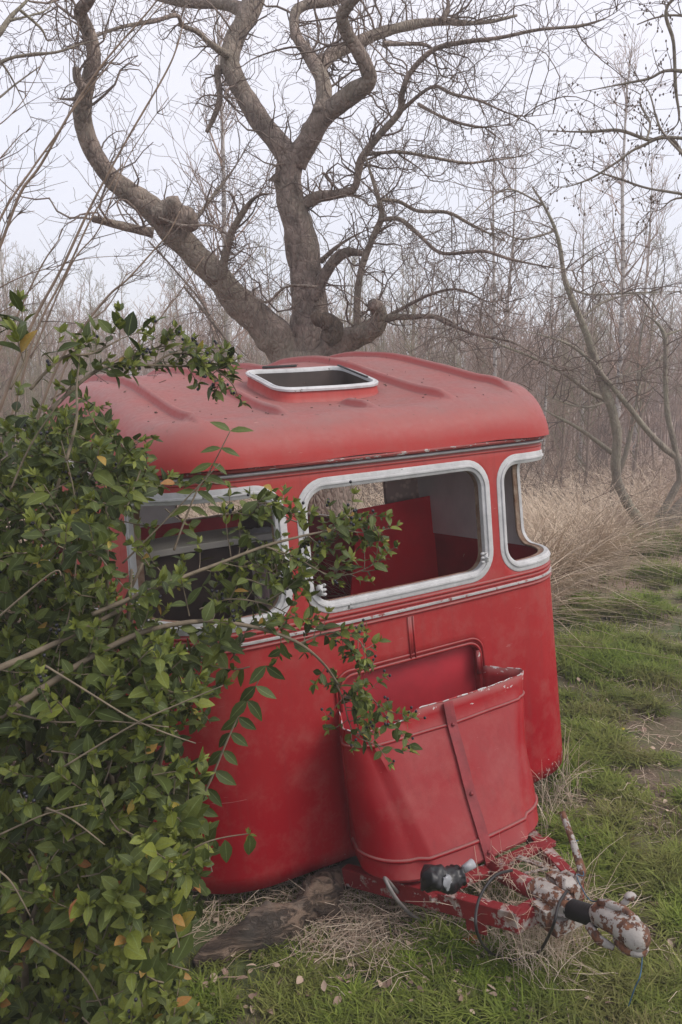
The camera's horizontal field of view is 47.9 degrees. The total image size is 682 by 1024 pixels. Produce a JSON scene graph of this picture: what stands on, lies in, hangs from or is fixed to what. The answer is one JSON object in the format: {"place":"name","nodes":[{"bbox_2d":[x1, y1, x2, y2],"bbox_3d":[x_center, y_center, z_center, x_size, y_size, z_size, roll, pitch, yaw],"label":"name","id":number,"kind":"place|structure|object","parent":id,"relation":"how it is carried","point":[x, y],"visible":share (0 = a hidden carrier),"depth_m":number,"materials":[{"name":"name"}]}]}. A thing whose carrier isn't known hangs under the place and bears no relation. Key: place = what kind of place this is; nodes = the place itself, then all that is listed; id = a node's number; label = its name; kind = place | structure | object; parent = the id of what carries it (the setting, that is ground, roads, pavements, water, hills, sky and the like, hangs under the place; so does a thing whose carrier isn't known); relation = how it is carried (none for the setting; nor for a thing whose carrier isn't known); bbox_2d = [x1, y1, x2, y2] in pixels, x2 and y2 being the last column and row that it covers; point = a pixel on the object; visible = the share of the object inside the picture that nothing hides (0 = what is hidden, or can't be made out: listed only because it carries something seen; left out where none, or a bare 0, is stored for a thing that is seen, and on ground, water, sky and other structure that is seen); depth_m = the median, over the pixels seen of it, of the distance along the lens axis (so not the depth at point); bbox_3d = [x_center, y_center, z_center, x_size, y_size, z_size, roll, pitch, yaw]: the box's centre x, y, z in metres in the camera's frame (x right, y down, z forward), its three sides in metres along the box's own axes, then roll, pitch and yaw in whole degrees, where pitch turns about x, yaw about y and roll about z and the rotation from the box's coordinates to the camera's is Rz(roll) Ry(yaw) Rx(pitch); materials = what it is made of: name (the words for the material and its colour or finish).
{"place":"outdoors","nodes":[
{"label":"outdoors","id":0,"kind":"place"},
{"bbox_2d":[241,506,270,528],"bbox_3d":[-0.418,0.030,4.489,0.280,0.107,0.270,-8,7,-29],"label":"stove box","id":1,"kind":"object","parent":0,"point":[249,522],"visible":0.11,"depth_m":4.38,"materials":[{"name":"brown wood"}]},
{"bbox_2d":[0,0,681,402],"label":"sky","id":2,"kind":"structure","parent":0,"point":[24,229],"materials":[{"name":"white"}]},
{"bbox_2d":[4,404,681,1023],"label":"ground","id":3,"kind":"structure","parent":0,"point":[668,724],"depth_m":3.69,"materials":[{"name":"plant"}]},
{"bbox_2d":[0,337,16,460],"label":"sapling","id":4,"kind":"object","parent":3,"relation":"on","point":[5,387],"visible":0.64,"depth_m":11.82,"materials":[{"name":"brown plant"}]},
{"bbox_2d":[0,285,28,457],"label":"sapling","id":5,"kind":"object","parent":3,"relation":"on","point":[6,368],"visible":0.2,"depth_m":14.03,"materials":[{"name":"brown plant"}]},
{"bbox_2d":[0,329,34,446],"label":"sapling","id":6,"kind":"object","parent":3,"relation":"on","point":[8,375],"visible":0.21,"depth_m":14.38,"materials":[{"name":"brown plant"}]},
{"bbox_2d":[0,275,40,462],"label":"sapling","id":7,"kind":"object","parent":3,"relation":"on","point":[12,358],"visible":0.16,"depth_m":14.85,"materials":[{"name":"brown plant"}]},
{"bbox_2d":[0,261,42,447],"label":"sapling","id":8,"kind":"object","parent":3,"relation":"on","point":[11,362],"visible":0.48,"depth_m":11.88,"materials":[{"name":"brown plant"}]},
{"bbox_2d":[1,267,58,429],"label":"sapling","id":9,"kind":"object","parent":3,"relation":"on","point":[25,409],"visible":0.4,"depth_m":12.16,"materials":[{"name":"brown plant"}]},
{"bbox_2d":[2,251,59,441],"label":"sapling","id":10,"kind":"object","parent":3,"relation":"on","point":[32,369],"visible":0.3,"depth_m":15.38,"materials":[{"name":"brown plant"}]},
{"bbox_2d":[1,249,72,415],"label":"sapling","id":11,"kind":"object","parent":3,"relation":"on","point":[38,348],"visible":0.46,"depth_m":14.40,"materials":[{"name":"brown plant"}]},
{"bbox_2d":[22,312,52,416],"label":"sapling","id":12,"kind":"object","parent":3,"relation":"on","point":[38,366],"visible":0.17,"depth_m":18.69,"materials":[{"name":"brown plant"}]},
{"bbox_2d":[0,139,78,412],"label":"birch","id":13,"kind":"object","parent":3,"relation":"on","point":[2,272],"visible":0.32,"depth_m":18.45,"materials":[{"name":"brown plant"}]},
{"bbox_2d":[24,281,66,404],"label":"sapling","id":14,"kind":"object","parent":3,"relation":"on","point":[54,390],"visible":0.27,"depth_m":20.07,"materials":[{"name":"brown plant"}]},
{"bbox_2d":[34,287,76,402],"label":"sapling","id":15,"kind":"object","parent":3,"relation":"on","point":[48,337],"visible":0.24,"depth_m":22.56,"materials":[{"name":"brown plant"}]},
{"bbox_2d":[0,0,112,143],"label":"leaning bare tree","id":16,"kind":"object","parent":3,"relation":"on","point":[7,20],"visible":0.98,"depth_m":4.98,"materials":[{"name":"brown plant"}]},
{"bbox_2d":[41,276,75,352],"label":"sapling","id":17,"kind":"object","parent":3,"relation":"on","point":[56,305],"visible":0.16,"depth_m":34.09,"materials":[{"name":"brown plant"}]},
{"bbox_2d":[33,319,88,414],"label":"sapling","id":18,"kind":"object","parent":3,"relation":"on","point":[66,353],"visible":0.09,"depth_m":18.06,"materials":[{"name":"brown plant"}]},
{"bbox_2d":[39,271,88,388],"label":"sapling","id":19,"kind":"object","parent":3,"relation":"on","point":[64,321],"visible":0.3,"depth_m":27.77,"materials":[{"name":"brown plant"}]},
{"bbox_2d":[47,302,84,393],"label":"sapling","id":20,"kind":"object","parent":3,"relation":"on","point":[64,341],"visible":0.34,"depth_m":18.98,"materials":[{"name":"brown plant"}]},
{"bbox_2d":[67,293,112,375],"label":"sapling","id":21,"kind":"object","parent":3,"relation":"on","point":[91,359],"visible":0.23,"depth_m":12.49,"materials":[{"name":"brown plant"}]},
{"bbox_2d":[78,283,114,377],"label":"sapling","id":22,"kind":"object","parent":3,"relation":"on","point":[98,292],"visible":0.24,"depth_m":24.67,"materials":[{"name":"brown plant"}]},
{"bbox_2d":[72,256,125,380],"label":"sapling","id":23,"kind":"object","parent":3,"relation":"on","point":[86,278],"visible":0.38,"depth_m":15.89,"materials":[{"name":"brown plant"}]},
{"bbox_2d":[0,0,218,621],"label":"arching cane shrub","id":24,"kind":"object","parent":3,"relation":"on","point":[24,186],"visible":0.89,"depth_m":2.37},
{"bbox_2d":[99,260,150,374],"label":"sapling","id":25,"kind":"object","parent":3,"relation":"on","point":[123,276],"visible":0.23,"depth_m":32.07,"materials":[{"name":"brown plant"}]},
{"bbox_2d":[150,299,189,363],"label":"sapling","id":26,"kind":"object","parent":3,"relation":"on","point":[170,315],"visible":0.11,"depth_m":11.50,"materials":[{"name":"brown plant"}]},
{"bbox_2d":[157,270,188,359],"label":"sapling","id":27,"kind":"object","parent":3,"relation":"on","point":[173,312],"visible":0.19,"depth_m":23.15,"materials":[{"name":"brown plant"}]},
{"bbox_2d":[148,268,207,362],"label":"sapling","id":28,"kind":"object","parent":3,"relation":"on","point":[171,287],"visible":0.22,"depth_m":17.81,"materials":[{"name":"brown plant"}]},
{"bbox_2d":[157,279,222,511],"bbox_3d":[-2.324,-1.790,12.312,1.247,3.931,1.153,0,8,2],"label":"sapling","id":29,"kind":"object","parent":3,"relation":"on","point":[181,314],"visible":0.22,"depth_m":12.28,"materials":[{"name":"brown plant"}]},
{"bbox_2d":[92,1,292,362],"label":"birch","id":30,"kind":"object","parent":3,"relation":"on","point":[222,153],"visible":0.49,"depth_m":15.12,"materials":[{"name":"brown plant"}]},
{"bbox_2d":[0,289,425,1023],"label":"privet bush","id":31,"kind":"object","parent":3,"relation":"on","point":[96,929],"visible":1,"depth_m":1.79,"materials":[{"name":"green plant"}]},
{"bbox_2d":[198,260,249,362],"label":"sapling","id":32,"kind":"object","parent":3,"relation":"on","point":[224,323],"visible":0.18,"depth_m":13.05,"materials":[{"name":"brown plant"}]},
{"bbox_2d":[233,249,270,364],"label":"sapling","id":33,"kind":"object","parent":3,"relation":"on","point":[257,353],"visible":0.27,"depth_m":20.91,"materials":[{"name":"brown plant"}]},
{"bbox_2d":[234,226,289,364],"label":"sapling","id":34,"kind":"object","parent":3,"relation":"on","point":[262,250],"visible":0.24,"depth_m":12.34,"materials":[{"name":"brown plant"}]},
{"bbox_2d":[192,856,360,968],"bbox_3d":[-0.115,1.478,2.888,0.282,0.182,0.914,7,11,41],"label":"rotten log","id":35,"kind":"object","parent":3,"relation":"on","point":[268,923],"visible":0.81,"depth_m":2.77,"materials":[{"name":"brown wood"}]},
{"bbox_2d":[0,0,681,517],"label":"old apple tree","id":36,"kind":"object","parent":3,"relation":"on","point":[314,326],"visible":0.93,"depth_m":6.27,"materials":[{"name":"brown plant"}]},
{"bbox_2d":[0,256,681,456],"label":"distant wood","id":37,"kind":"object","parent":3,"relation":"on","point":[678,424],"visible":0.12,"depth_m":28.73,"materials":[{"name":"plant"}]},
{"bbox_2d":[33,351,650,957],"bbox_3d":[-0.346,0.222,4.232,2.085,2.231,4.783,-8,7,-29],"label":"touring caravan","id":38,"kind":"object","parent":3,"relation":"on","point":[465,659],"visible":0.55,"depth_m":3.02,"materials":[{"name":"red paint"}]},
{"bbox_2d":[141,526,273,620],"bbox_3d":[-0.778,0.663,4.318,1.080,1.090,0.500,-8,7,-29],"label":"kitchen cabinet","id":39,"kind":"object","parent":38,"relation":"on","point":[214,547],"visible":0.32,"depth_m":4.07,"materials":[{"name":"grey wood"}]},
{"bbox_2d":[124,486,292,635],"bbox_3d":[-0.530,0.180,2.866,0.680,0.569,0.210,2,9,12],"label":"window frame","id":40,"kind":"structure","parent":38,"relation":"in","point":[167,499],"depth_m":2.84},
{"bbox_2d":[251,557,275,613],"bbox_3d":[-0.262,0.408,3.030,0.153,0.540,0.039,-8,7,-29],"label":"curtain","id":41,"kind":"object","parent":38,"relation":"hanging from","point":[266,593],"depth_m":3.00,"materials":[{"name":"grey fabric"}]},
{"bbox_2d":[97,356,532,422],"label":"leaf litter","id":42,"kind":"object","parent":38,"relation":"on","point":[305,383],"visible":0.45,"depth_m":3.65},
{"bbox_2d":[350,496,438,594],"bbox_3d":[0.282,0.521,4.469,0.789,1.160,0.043,-8,7,-29],"label":"loose panel","id":43,"kind":"object","parent":38,"relation":"on","point":[414,559],"visible":0.21,"depth_m":4.48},
{"bbox_2d":[297,460,492,612],"bbox_3d":[0.245,0.085,3.125,0.934,0.529,0.086,-8,7,-29],"label":"window frame","id":44,"kind":"structure","parent":38,"relation":"in","point":[479,477],"depth_m":3.14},
{"bbox_2d":[383,876,436,925],"bbox_3d":[0.238,1.414,2.800,0.227,0.262,0.100,-6,10,-37],"label":"hose","id":45,"kind":"object","parent":38,"relation":"hanging from","point":[391,887],"visible":0.9,"depth_m":2.74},
{"bbox_2d":[420,859,475,894],"bbox_3d":[0.376,1.231,2.606,0.234,0.103,0.101,-4,9,-26],"label":"wrapped connector","id":46,"kind":"object","parent":38,"relation":"attached to","point":[450,879],"visible":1,"depth_m":2.56,"materials":[{"name":"black plastic"}]},
{"bbox_2d":[474,869,567,960],"bbox_3d":[0.579,1.355,2.445,0.254,0.447,0.420,3,9,20],"label":"electric cable","id":47,"kind":"object","parent":38,"relation":"hanging from","point":[488,882],"visible":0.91,"depth_m":2.40,"materials":[{"name":"black rubber"}]},
{"bbox_2d":[497,449,550,570],"bbox_3d":[0.879,-0.031,3.643,0.238,0.535,0.664,3,9,19],"label":"window frame","id":48,"kind":"structure","parent":38,"relation":"in","point":[536,560],"depth_m":3.46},
{"bbox_2d":[455,833,605,933],"bbox_3d":[0.659,1.308,2.697,0.506,0.118,0.489,-4,9,-26],"label":"straw on drawbar","id":49,"kind":"object","parent":38,"relation":"on","point":[514,860],"visible":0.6,"depth_m":2.77,"materials":[{"name":"beige plant"}]},
{"bbox_2d":[576,840,642,1006],"bbox_3d":[0.855,1.287,2.469,0.101,0.174,0.580,0,8,-3],"label":"cable","id":50,"kind":"object","parent":38,"relation":"attached to","point":[641,957],"visible":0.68,"depth_m":2.24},
{"bbox_2d":[2,381,681,521],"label":"bramble tangle","id":51,"kind":"object","parent":3,"relation":"on","point":[540,467],"visible":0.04,"depth_m":13.70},
{"bbox_2d":[328,233,367,351],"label":"sapling","id":52,"kind":"object","parent":3,"relation":"on","point":[349,325],"visible":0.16,"depth_m":12.75,"materials":[{"name":"brown plant"}]},
{"bbox_2d":[330,239,379,349],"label":"sapling","id":53,"kind":"object","parent":3,"relation":"on","point":[352,291],"visible":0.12,"depth_m":20.84,"materials":[{"name":"brown plant"}]},
{"bbox_2d":[346,259,401,505],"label":"sapling","id":54,"kind":"object","parent":3,"relation":"on","point":[367,319],"visible":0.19,"depth_m":12.06,"materials":[{"name":"brown plant"}]},
{"bbox_2d":[379,240,436,358],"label":"sapling","id":55,"kind":"object","parent":3,"relation":"on","point":[403,303],"visible":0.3,"depth_m":20.09,"materials":[{"name":"brown plant"}]},
{"bbox_2d":[192,764,633,1023],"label":"straw","id":56,"kind":"object","parent":3,"relation":"on","point":[364,917],"visible":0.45,"depth_m":2.80,"materials":[{"name":"beige plant"}]},
{"bbox_2d":[391,239,437,360],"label":"sapling","id":57,"kind":"object","parent":3,"relation":"on","point":[412,340],"visible":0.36,"depth_m":11.81,"materials":[{"name":"brown plant"}]},
{"bbox_2d":[370,265,464,366],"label":"sapling","id":58,"kind":"object","parent":3,"relation":"on","point":[415,287],"visible":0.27,"depth_m":14.45,"materials":[{"name":"brown plant"}]},
{"bbox_2d":[398,299,442,359],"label":"sapling","id":59,"kind":"object","parent":3,"relation":"on","point":[422,335],"visible":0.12,"depth_m":17.06,"materials":[{"name":"brown plant"}]},
{"bbox_2d":[180,432,681,561],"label":"scrub undergrowth","id":60,"kind":"object","parent":3,"relation":"on","point":[645,475],"visible":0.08,"depth_m":13.65,"materials":[{"name":"brown plant"}]},
{"bbox_2d":[419,311,447,360],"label":"sapling","id":61,"kind":"object","parent":3,"relation":"on","point":[432,341],"visible":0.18,"depth_m":12.80,"materials":[{"name":"brown plant"}]},
{"bbox_2d":[189,677,680,1017],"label":"fallen leaves","id":62,"kind":"object","parent":3,"relation":"on","point":[299,979],"visible":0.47,"depth_m":2.58,"materials":[{"name":"brown dry dead leaf"}]},
{"bbox_2d":[393,256,483,364],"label":"sapling","id":63,"kind":"object","parent":3,"relation":"on","point":[429,321],"visible":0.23,"depth_m":21.02,"materials":[{"name":"brown plant"}]},
{"bbox_2d":[426,257,463,364],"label":"sapling","id":64,"kind":"object","parent":3,"relation":"on","point":[443,269],"visible":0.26,"depth_m":26.19,"materials":[{"name":"brown plant"}]},
{"bbox_2d":[433,283,487,370],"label":"sapling","id":65,"kind":"object","parent":3,"relation":"on","point":[453,355],"visible":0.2,"depth_m":14.02,"materials":[{"name":"brown plant"}]},
{"bbox_2d":[453,323,500,375],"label":"sapling","id":66,"kind":"object","parent":3,"relation":"on","point":[481,364],"visible":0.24,"depth_m":12.44,"materials":[{"name":"brown plant"}]},
{"bbox_2d":[438,128,553,391],"bbox_3d":[3.026,-3.861,15.218,2.710,7.204,1.949,3,9,21],"label":"birch","id":67,"kind":"object","parent":3,"relation":"on","point":[494,352],"visible":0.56,"depth_m":14.95,"materials":[{"name":"brown plant"}]},
{"bbox_2d":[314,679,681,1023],"bbox_3d":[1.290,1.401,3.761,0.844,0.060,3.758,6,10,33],"label":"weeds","id":68,"kind":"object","parent":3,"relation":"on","point":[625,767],"visible":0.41,"depth_m":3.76,"materials":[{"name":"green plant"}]},
{"bbox_2d":[449,125,555,387],"bbox_3d":[3.892,-4.806,18.393,2.209,8.165,3.072,-4,9,-25],"label":"birch","id":69,"kind":"object","parent":3,"relation":"on","point":[515,203],"visible":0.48,"depth_m":18.21,"materials":[{"name":"brown plant"}]},
{"bbox_2d":[497,330,519,382],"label":"sapling","id":70,"kind":"object","parent":3,"relation":"on","point":[505,358],"visible":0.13,"depth_m":16.58,"materials":[{"name":"brown plant"}]},
{"bbox_2d":[505,317,533,387],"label":"sapling","id":71,"kind":"object","parent":3,"relation":"on","point":[517,366],"visible":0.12,"depth_m":21.97,"materials":[{"name":"brown plant"}]},
{"bbox_2d":[413,724,650,989],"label":"dry stalks","id":72,"kind":"object","parent":3,"relation":"on","point":[563,943],"visible":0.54,"depth_m":2.67,"materials":[{"name":"beige plant"}]},
{"bbox_2d":[514,312,554,414],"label":"sapling","id":73,"kind":"object","parent":3,"relation":"on","point":[530,348],"visible":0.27,"depth_m":15.35,"materials":[{"name":"brown plant"}]},
{"bbox_2d":[515,337,558,463],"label":"sapling","id":74,"kind":"object","parent":3,"relation":"on","point":[536,388],"visible":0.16,"depth_m":22.81,"materials":[{"name":"brown plant"}]},
{"bbox_2d":[404,94,681,538],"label":"crooked small tree","id":75,"kind":"object","parent":3,"relation":"on","point":[607,399],"visible":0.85,"depth_m":10.18,"materials":[{"name":"brown plant"}]},
{"bbox_2d":[526,289,567,412],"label":"sapling","id":76,"kind":"object","parent":3,"relation":"on","point":[553,345],"visible":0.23,"depth_m":32.23,"materials":[{"name":"brown plant"}]},
{"bbox_2d":[533,303,580,467],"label":"sapling","id":77,"kind":"object","parent":3,"relation":"on","point":[556,381],"visible":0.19,"depth_m":20.38,"materials":[{"name":"brown plant"}]},
{"bbox_2d":[508,238,610,490],"bbox_3d":[4.006,-2.681,14.701,1.879,4.995,1.352,-1,8,-9],"label":"birch","id":78,"kind":"object","parent":3,"relation":"on","point":[550,418],"visible":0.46,"depth_m":14.71,"materials":[{"name":"brown plant"}]},
{"bbox_2d":[539,285,580,440],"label":"sapling","id":79,"kind":"object","parent":3,"relation":"on","point":[563,358],"visible":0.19,"depth_m":18.65,"materials":[{"name":"brown plant"}]},
{"bbox_2d":[531,386,592,501],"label":"sapling","id":80,"kind":"object","parent":3,"relation":"on","point":[560,459],"visible":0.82,"depth_m":12.37,"materials":[{"name":"brown plant"}]},
{"bbox_2d":[542,321,585,484],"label":"sapling","id":81,"kind":"object","parent":3,"relation":"on","point":[559,395],"visible":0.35,"depth_m":17.02,"materials":[{"name":"brown plant"}]},
{"bbox_2d":[542,271,587,499],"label":"sapling","id":82,"kind":"object","parent":3,"relation":"on","point":[563,409],"visible":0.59,"depth_m":12.94,"materials":[{"name":"brown plant"}]},
{"bbox_2d":[545,380,594,463],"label":"sapling","id":83,"kind":"object","parent":3,"relation":"on","point":[568,449],"visible":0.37,"depth_m":16.43,"materials":[{"name":"brown plant"}]},
{"bbox_2d":[560,308,596,467],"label":"sapling","id":84,"kind":"object","parent":3,"relation":"on","point":[579,398],"visible":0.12,"depth_m":19.55,"materials":[{"name":"brown plant"}]},
{"bbox_2d":[537,186,630,474],"bbox_3d":[5.737,-4.154,18.201,2.602,6.916,1.872,6,10,34],"label":"birch","id":85,"kind":"object","parent":3,"relation":"on","point":[582,285],"visible":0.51,"depth_m":17.89,"materials":[{"name":"brown plant"}]},
{"bbox_2d":[566,286,614,456],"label":"sapling","id":86,"kind":"object","parent":3,"relation":"on","point":[592,372],"visible":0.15,"depth_m":20.42,"materials":[{"name":"brown plant"}]},
{"bbox_2d":[504,593,681,1023],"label":"straw on path","id":87,"kind":"object","parent":3,"relation":"on","point":[633,780],"visible":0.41,"depth_m":4.04,"materials":[{"name":"beige plant"}]},
{"bbox_2d":[553,227,642,509],"bbox_3d":[4.005,-2.136,12.290,1.359,4.621,1.062,-4,9,-24],"label":"sapling","id":88,"kind":"object","parent":3,"relation":"on","point":[588,421],"visible":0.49,"depth_m":12.37,"materials":[{"name":"brown plant"}]},
{"bbox_2d":[576,275,624,455],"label":"sapling","id":89,"kind":"object","parent":3,"relation":"on","point":[596,344],"visible":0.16,"depth_m":24.99,"materials":[{"name":"brown plant"}]},
{"bbox_2d":[523,0,681,239],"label":"budding tree","id":90,"kind":"object","parent":3,"relation":"on","point":[671,139],"visible":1,"depth_m":4.48,"materials":[{"name":"brown plant"}]},
{"bbox_2d":[570,246,643,472],"bbox_3d":[6.985,-3.905,19.991,1.724,5.907,1.439,-4,9,-24],"label":"sapling","id":91,"kind":"object","parent":3,"relation":"on","point":[610,341],"visible":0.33,"depth_m":19.76,"materials":[{"name":"brown plant"}]},
{"bbox_2d":[580,324,634,464],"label":"sapling","id":92,"kind":"object","parent":3,"relation":"on","point":[598,433],"visible":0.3,"depth_m":18.32,"materials":[{"name":"brown plant"}]},
{"bbox_2d":[589,372,636,481],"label":"sapling","id":93,"kind":"object","parent":3,"relation":"on","point":[609,439],"visible":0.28,"depth_m":17.44,"materials":[{"name":"brown plant"}]},
{"bbox_2d":[586,335,659,479],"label":"sapling","id":94,"kind":"object","parent":3,"relation":"on","point":[607,432],"visible":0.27,"depth_m":18.14,"materials":[{"name":"brown plant"}]},
{"bbox_2d":[565,21,681,478],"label":"birch","id":95,"kind":"object","parent":3,"relation":"on","point":[620,361],"visible":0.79,"depth_m":16.30,"materials":[{"name":"brown plant"}]},
{"bbox_2d":[577,141,681,463],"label":"birch","id":96,"kind":"object","parent":3,"relation":"on","point":[650,253],"visible":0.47,"depth_m":20.09,"materials":[{"name":"brown plant"}]},
{"bbox_2d":[580,266,678,505],"bbox_3d":[4.753,-1.840,12.443,1.317,4.004,1.326,-3,9,-20],"label":"sapling","id":97,"kind":"object","parent":3,"relation":"on","point":[632,421],"visible":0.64,"depth_m":12.29,"materials":[{"name":"brown plant"}]},
{"bbox_2d":[620,222,681,497],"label":"sapling","id":98,"kind":"object","parent":3,"relation":"on","point":[645,386],"visible":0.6,"depth_m":14.15,"materials":[{"name":"brown plant"}]},
{"bbox_2d":[625,334,680,470],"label":"sapling","id":99,"kind":"object","parent":3,"relation":"on","point":[648,421],"visible":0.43,"depth_m":20.86,"materials":[{"name":"brown plant"}]},
{"bbox_2d":[651,253,681,454],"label":"sapling","id":100,"kind":"object","parent":3,"relation":"on","point":[662,415],"visible":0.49,"depth_m":26.55,"materials":[{"name":"brown plant"}]},
{"bbox_2d":[654,345,681,458],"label":"sapling","id":101,"kind":"object","parent":3,"relation":"on","point":[678,402],"visible":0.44,"depth_m":25.29,"materials":[{"name":"brown plant"}]},
{"bbox_2d":[6,453,681,766],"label":"dead tall grass","id":102,"kind":"structure","parent":0,"point":[587,550],"depth_m":8.01,"materials":[{"name":"plant"}]},
{"bbox_2d":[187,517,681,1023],"bbox_3d":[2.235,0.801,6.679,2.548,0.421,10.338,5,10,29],"label":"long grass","id":103,"kind":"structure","parent":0,"point":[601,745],"depth_m":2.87,"materials":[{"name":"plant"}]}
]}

